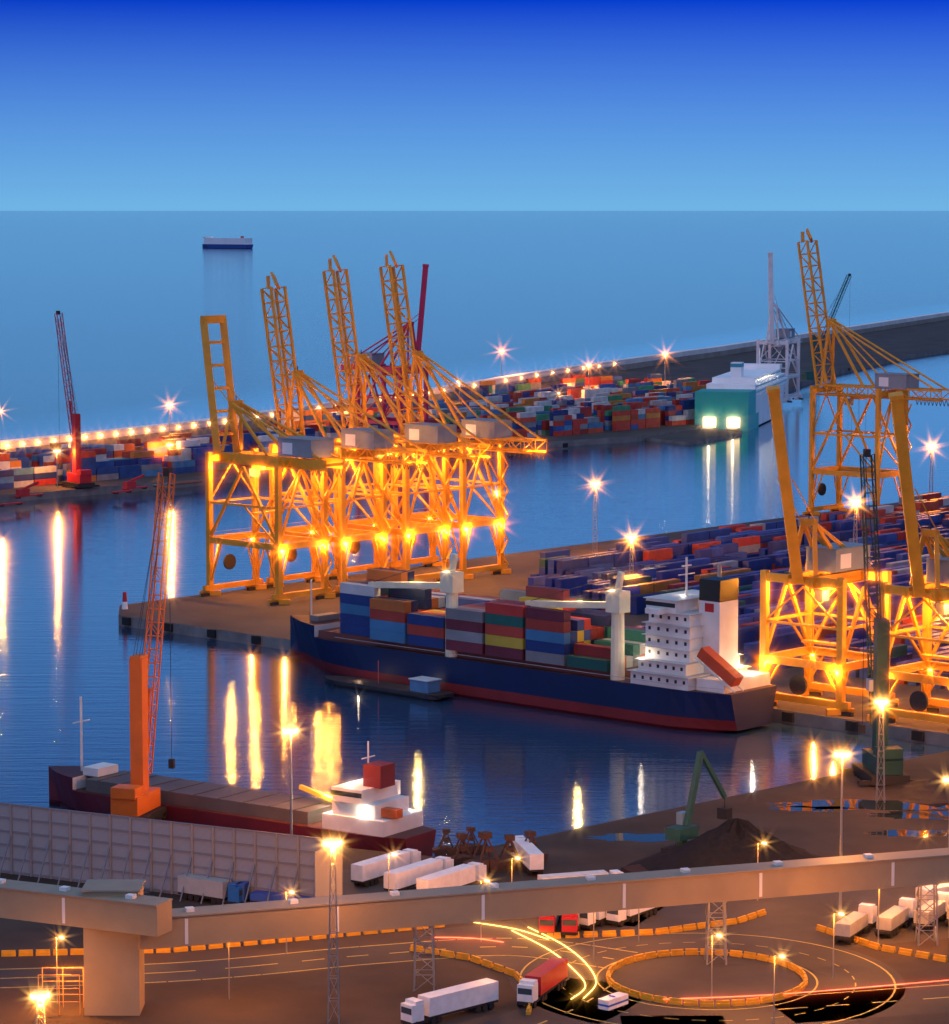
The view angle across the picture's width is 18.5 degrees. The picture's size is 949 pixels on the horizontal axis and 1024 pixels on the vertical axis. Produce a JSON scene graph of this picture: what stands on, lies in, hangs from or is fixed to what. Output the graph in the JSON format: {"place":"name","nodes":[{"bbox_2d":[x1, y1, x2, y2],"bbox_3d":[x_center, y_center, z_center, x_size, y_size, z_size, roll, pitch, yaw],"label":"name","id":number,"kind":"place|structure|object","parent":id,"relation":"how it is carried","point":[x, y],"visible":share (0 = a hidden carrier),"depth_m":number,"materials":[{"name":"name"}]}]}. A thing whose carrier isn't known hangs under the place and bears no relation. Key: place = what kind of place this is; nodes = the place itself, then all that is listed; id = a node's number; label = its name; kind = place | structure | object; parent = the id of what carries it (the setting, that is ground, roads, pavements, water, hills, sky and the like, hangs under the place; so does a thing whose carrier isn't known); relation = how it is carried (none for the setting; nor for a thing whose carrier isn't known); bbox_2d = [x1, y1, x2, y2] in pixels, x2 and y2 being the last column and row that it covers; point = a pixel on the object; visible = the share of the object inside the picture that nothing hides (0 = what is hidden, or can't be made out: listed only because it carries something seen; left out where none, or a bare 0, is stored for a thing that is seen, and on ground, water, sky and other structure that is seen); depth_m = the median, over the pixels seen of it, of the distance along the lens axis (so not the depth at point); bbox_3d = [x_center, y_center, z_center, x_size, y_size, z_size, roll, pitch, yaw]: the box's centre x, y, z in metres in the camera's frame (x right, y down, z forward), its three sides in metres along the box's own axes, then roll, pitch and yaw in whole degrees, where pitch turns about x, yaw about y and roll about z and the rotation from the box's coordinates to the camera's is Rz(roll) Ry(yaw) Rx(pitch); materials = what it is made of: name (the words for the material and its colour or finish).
{"place":"outdoors","nodes":[
{"label":"outdoors","id":0,"kind":"place"},
{"bbox_2d":[0,211,948,856],"bbox_3d":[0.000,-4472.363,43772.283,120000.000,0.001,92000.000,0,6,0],"label":"sea water","id":1,"kind":"structure","parent":0,"point":[132,295],"depth_m":1434.43,"materials":[{"name":"blue liquid"}]},
{"bbox_2d":[202,236,252,248],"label":"ship","id":2,"kind":"object","parent":1,"relation":"on","point":[242,242],"visible":0.94,"depth_m":8452.07,"materials":[{"name":"paint"}]},
{"bbox_2d":[49,696,435,855],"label":"coaster","id":3,"kind":"object","parent":1,"relation":"in","point":[370,810],"visible":0.56,"depth_m":547.18,"materials":[{"name":"paint"}]},
{"bbox_2d":[325,660,453,700],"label":"barge","id":4,"kind":"object","parent":1,"relation":"on","point":[426,688],"visible":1,"depth_m":717.20,"materials":[{"name":"paint"}]},
{"bbox_2d":[122,443,924,740],"bbox_3d":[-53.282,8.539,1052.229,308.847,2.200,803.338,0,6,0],"label":"dock fenders","id":5,"kind":"object","parent":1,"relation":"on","point":[916,735],"visible":0.46,"depth_m":678.22,"materials":[{"name":"black rubber"}]},
{"bbox_2d":[290,553,776,731],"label":"container ship","id":6,"kind":"object","parent":1,"relation":"on","point":[674,663],"visible":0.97,"depth_m":696.91,"materials":[{"name":"paint"}]},
{"bbox_2d":[695,348,787,430],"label":"ferry","id":7,"kind":"object","parent":1,"relation":"on","point":[735,398],"visible":0.8,"depth_m":1579.71,"materials":[{"name":"paint"}]},
{"bbox_2d":[0,751,948,1023],"bbox_3d":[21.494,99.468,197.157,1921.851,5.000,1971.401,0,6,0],"label":"ground","id":8,"kind":"object","parent":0,"point":[374,993],"depth_m":459.93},
{"bbox_2d":[38,967,83,1014],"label":"scaffold frame","id":9,"kind":"object","parent":8,"relation":"on","point":[63,994],"visible":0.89,"depth_m":426.40,"materials":[{"name":"gold metal"}]},
{"bbox_2d":[108,467,175,819],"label":"harbor crane","id":10,"kind":"object","parent":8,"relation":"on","point":[139,797],"visible":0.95,"depth_m":555.46,"materials":[{"name":"paint"}]},
{"bbox_2d":[0,802,342,904],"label":"wind fence","id":11,"kind":"object","parent":8,"relation":"on","point":[160,856],"visible":0.73,"depth_m":498.60,"materials":[{"name":"grey metal"}]},
{"bbox_2d":[0,848,948,1015],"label":"elevated highway","id":12,"kind":"structure","parent":8,"relation":"on","point":[124,924],"depth_m":433.47,"materials":[{"name":"grey concrete"}]},
{"bbox_2d":[1,909,947,1014],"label":"road barriers","id":13,"kind":"object","parent":8,"relation":"on","point":[612,968],"visible":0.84,"depth_m":456.56,"materials":[{"name":"paint"}]},
{"bbox_2d":[432,826,648,873],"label":"scrap machinery","id":14,"kind":"object","parent":8,"relation":"on","point":[460,853],"visible":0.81,"depth_m":515.95,"materials":[{"name":"black metal"}]},
{"bbox_2d":[661,750,731,851],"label":"material handler","id":15,"kind":"object","parent":8,"relation":"on","point":[683,830],"visible":0.82,"depth_m":529.51,"materials":[{"name":"paint"}]},
{"bbox_2d":[627,818,822,870],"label":"coal pile","id":16,"kind":"object","parent":8,"relation":"on","point":[733,841],"visible":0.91,"depth_m":513.99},
{"bbox_2d":[585,799,948,841],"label":"puddles","id":17,"kind":"object","parent":8,"relation":"on","point":[909,810],"visible":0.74,"depth_m":565.66,"materials":[{"name":"blue liquid"}]},
{"bbox_2d":[840,449,920,785],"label":"harbor crane","id":18,"kind":"object","parent":8,"relation":"on","point":[865,770],"visible":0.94,"depth_m":594.82,"materials":[{"name":"paint"}]},
{"bbox_2d":[882,778,948,803],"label":"dirt mound","id":19,"kind":"object","parent":8,"relation":"on","point":[930,791],"visible":0.94,"depth_m":579.47,"materials":[{"name":"brown soil"}]},
{"bbox_2d":[0,869,948,1023],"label":"road asphalt","id":20,"kind":"structure","parent":0,"point":[786,926],"depth_m":450.80,"materials":[{"name":"grey asphalt"}]},
{"bbox_2d":[56,842,948,1023],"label":"street lamps","id":21,"kind":"object","parent":20,"relation":"on","point":[61,937],"visible":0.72,"depth_m":442.70,"materials":[{"name":"silver metal"}]},
{"bbox_2d":[144,835,948,1023],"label":"trucks","id":22,"kind":"object","parent":20,"relation":"on","point":[408,868],"visible":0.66,"depth_m":475.52,"materials":[{"name":"paint"}]},
{"bbox_2d":[435,922,946,998],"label":"light trails","id":23,"kind":"object","parent":20,"relation":"on","point":[595,977],"visible":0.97,"depth_m":446.63,"materials":[{"name":"yellow"}]},
{"bbox_2d":[0,319,948,502],"bbox_3d":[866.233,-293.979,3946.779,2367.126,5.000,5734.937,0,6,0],"label":"terminal ground","id":24,"kind":"structure","parent":0,"point":[915,341],"depth_m":2066.15,"materials":[{"name":"concrete"}]},
{"bbox_2d":[54,311,99,488],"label":"harbor crane","id":25,"kind":"object","parent":24,"relation":"on","point":[78,477],"visible":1,"depth_m":1217.62,"materials":[{"name":"paint"}]},
{"bbox_2d":[0,474,202,506],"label":"apron equipment","id":26,"kind":"object","parent":24,"relation":"on","point":[25,490],"visible":0.91,"depth_m":1195.84,"materials":[{"name":"paint"}]},
{"bbox_2d":[0,374,710,489],"bbox_3d":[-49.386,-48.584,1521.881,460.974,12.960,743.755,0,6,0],"label":"shipping containers","id":27,"kind":"object","parent":24,"relation":"on","point":[576,406],"visible":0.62,"depth_m":1495.48,"materials":[{"name":"metal"}]},
{"bbox_2d":[341,264,428,454],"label":"red crane","id":28,"kind":"object","parent":24,"relation":"on","point":[379,359],"visible":0.38,"depth_m":1387.82,"materials":[{"name":"paint"}]},
{"bbox_2d":[6,316,948,451],"bbox_3d":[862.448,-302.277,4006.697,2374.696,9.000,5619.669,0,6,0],"label":"breakwater wall base","id":29,"kind":"object","parent":24,"relation":"on","point":[149,437],"visible":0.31,"depth_m":2045.36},
{"bbox_2d":[756,252,803,402],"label":"crane","id":30,"kind":"object","parent":24,"relation":"on","point":[783,336],"visible":0.71,"depth_m":1752.32,"materials":[{"name":"paint"}]},
{"bbox_2d":[0,311,948,448],"bbox_3d":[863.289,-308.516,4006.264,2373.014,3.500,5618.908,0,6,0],"label":"breakwater wall","id":31,"kind":"structure","parent":0,"point":[105,433],"depth_m":1817.62,"materials":[{"name":"grey concrete"}]},
{"bbox_2d":[0,0,948,210],"label":"sky","id":32,"kind":"structure","parent":0,"point":[106,105],"materials":[{"name":"blue"}]},
{"bbox_2d":[118,497,948,746],"bbox_3d":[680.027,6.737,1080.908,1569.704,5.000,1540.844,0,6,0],"label":"pier ground","id":33,"kind":"structure","parent":0,"point":[242,616],"depth_m":833.02,"materials":[{"name":"concrete"}]},
{"bbox_2d":[122,592,127,608],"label":"harbor beacon","id":34,"kind":"object","parent":33,"relation":"on","point":[124,603],"visible":1,"depth_m":849.73,"materials":[{"name":"paint"}]},
{"bbox_2d":[199,315,345,605],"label":"quay crane","id":35,"kind":"object","parent":33,"relation":"on","point":[302,453],"visible":1,"depth_m":872.91,"materials":[{"name":"paint"}]},
{"bbox_2d":[260,272,428,596],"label":"quay crane","id":36,"kind":"object","parent":33,"relation":"on","point":[372,442],"visible":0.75,"depth_m":890.26,"materials":[{"name":"paint"}]},
{"bbox_2d":[322,255,491,581],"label":"quay crane","id":37,"kind":"object","parent":33,"relation":"on","point":[441,436],"visible":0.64,"depth_m":910.89,"materials":[{"name":"paint"}]},
{"bbox_2d":[379,251,546,578],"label":"quay crane","id":38,"kind":"object","parent":33,"relation":"on","point":[497,430],"visible":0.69,"depth_m":930.45,"materials":[{"name":"paint"}]},
{"bbox_2d":[0,350,948,1023],"bbox_3d":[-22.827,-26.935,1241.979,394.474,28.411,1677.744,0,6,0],"label":"light poles","id":39,"kind":"object","parent":33,"relation":"on","point":[44,994],"visible":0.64,"depth_m":478.87,"materials":[{"name":"silver metal"}]},
{"bbox_2d":[528,492,948,689],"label":"shipping containers","id":40,"kind":"object","parent":33,"relation":"on","point":[743,554],"visible":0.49,"depth_m":897.93,"materials":[{"name":"metal"}]},
{"bbox_2d":[759,385,898,716],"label":"quay crane","id":41,"kind":"object","parent":33,"relation":"on","point":[837,565],"visible":0.91,"depth_m":679.65,"materials":[{"name":"paint"}]},
{"bbox_2d":[797,228,948,515],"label":"quay crane","id":42,"kind":"object","parent":33,"relation":"on","point":[906,383],"visible":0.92,"depth_m":1102.57,"materials":[{"name":"paint"}]},
{"bbox_2d":[867,391,948,723],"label":"quay crane","id":43,"kind":"object","parent":33,"relation":"on","point":[931,585],"visible":0.88,"depth_m":656.36,"materials":[{"name":"paint"}]},
{"bbox_2d":[645,428,741,445],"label":"quay","id":44,"kind":"structure","parent":0,"point":[694,437],"depth_m":1507.81,"materials":[{"name":"concrete"}]},
{"bbox_2d":[801,274,851,379],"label":"crane","id":45,"kind":"object","parent":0,"point":[806,375],"visible":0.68,"depth_m":1942.33,"materials":[{"name":"paint"}]}
]}

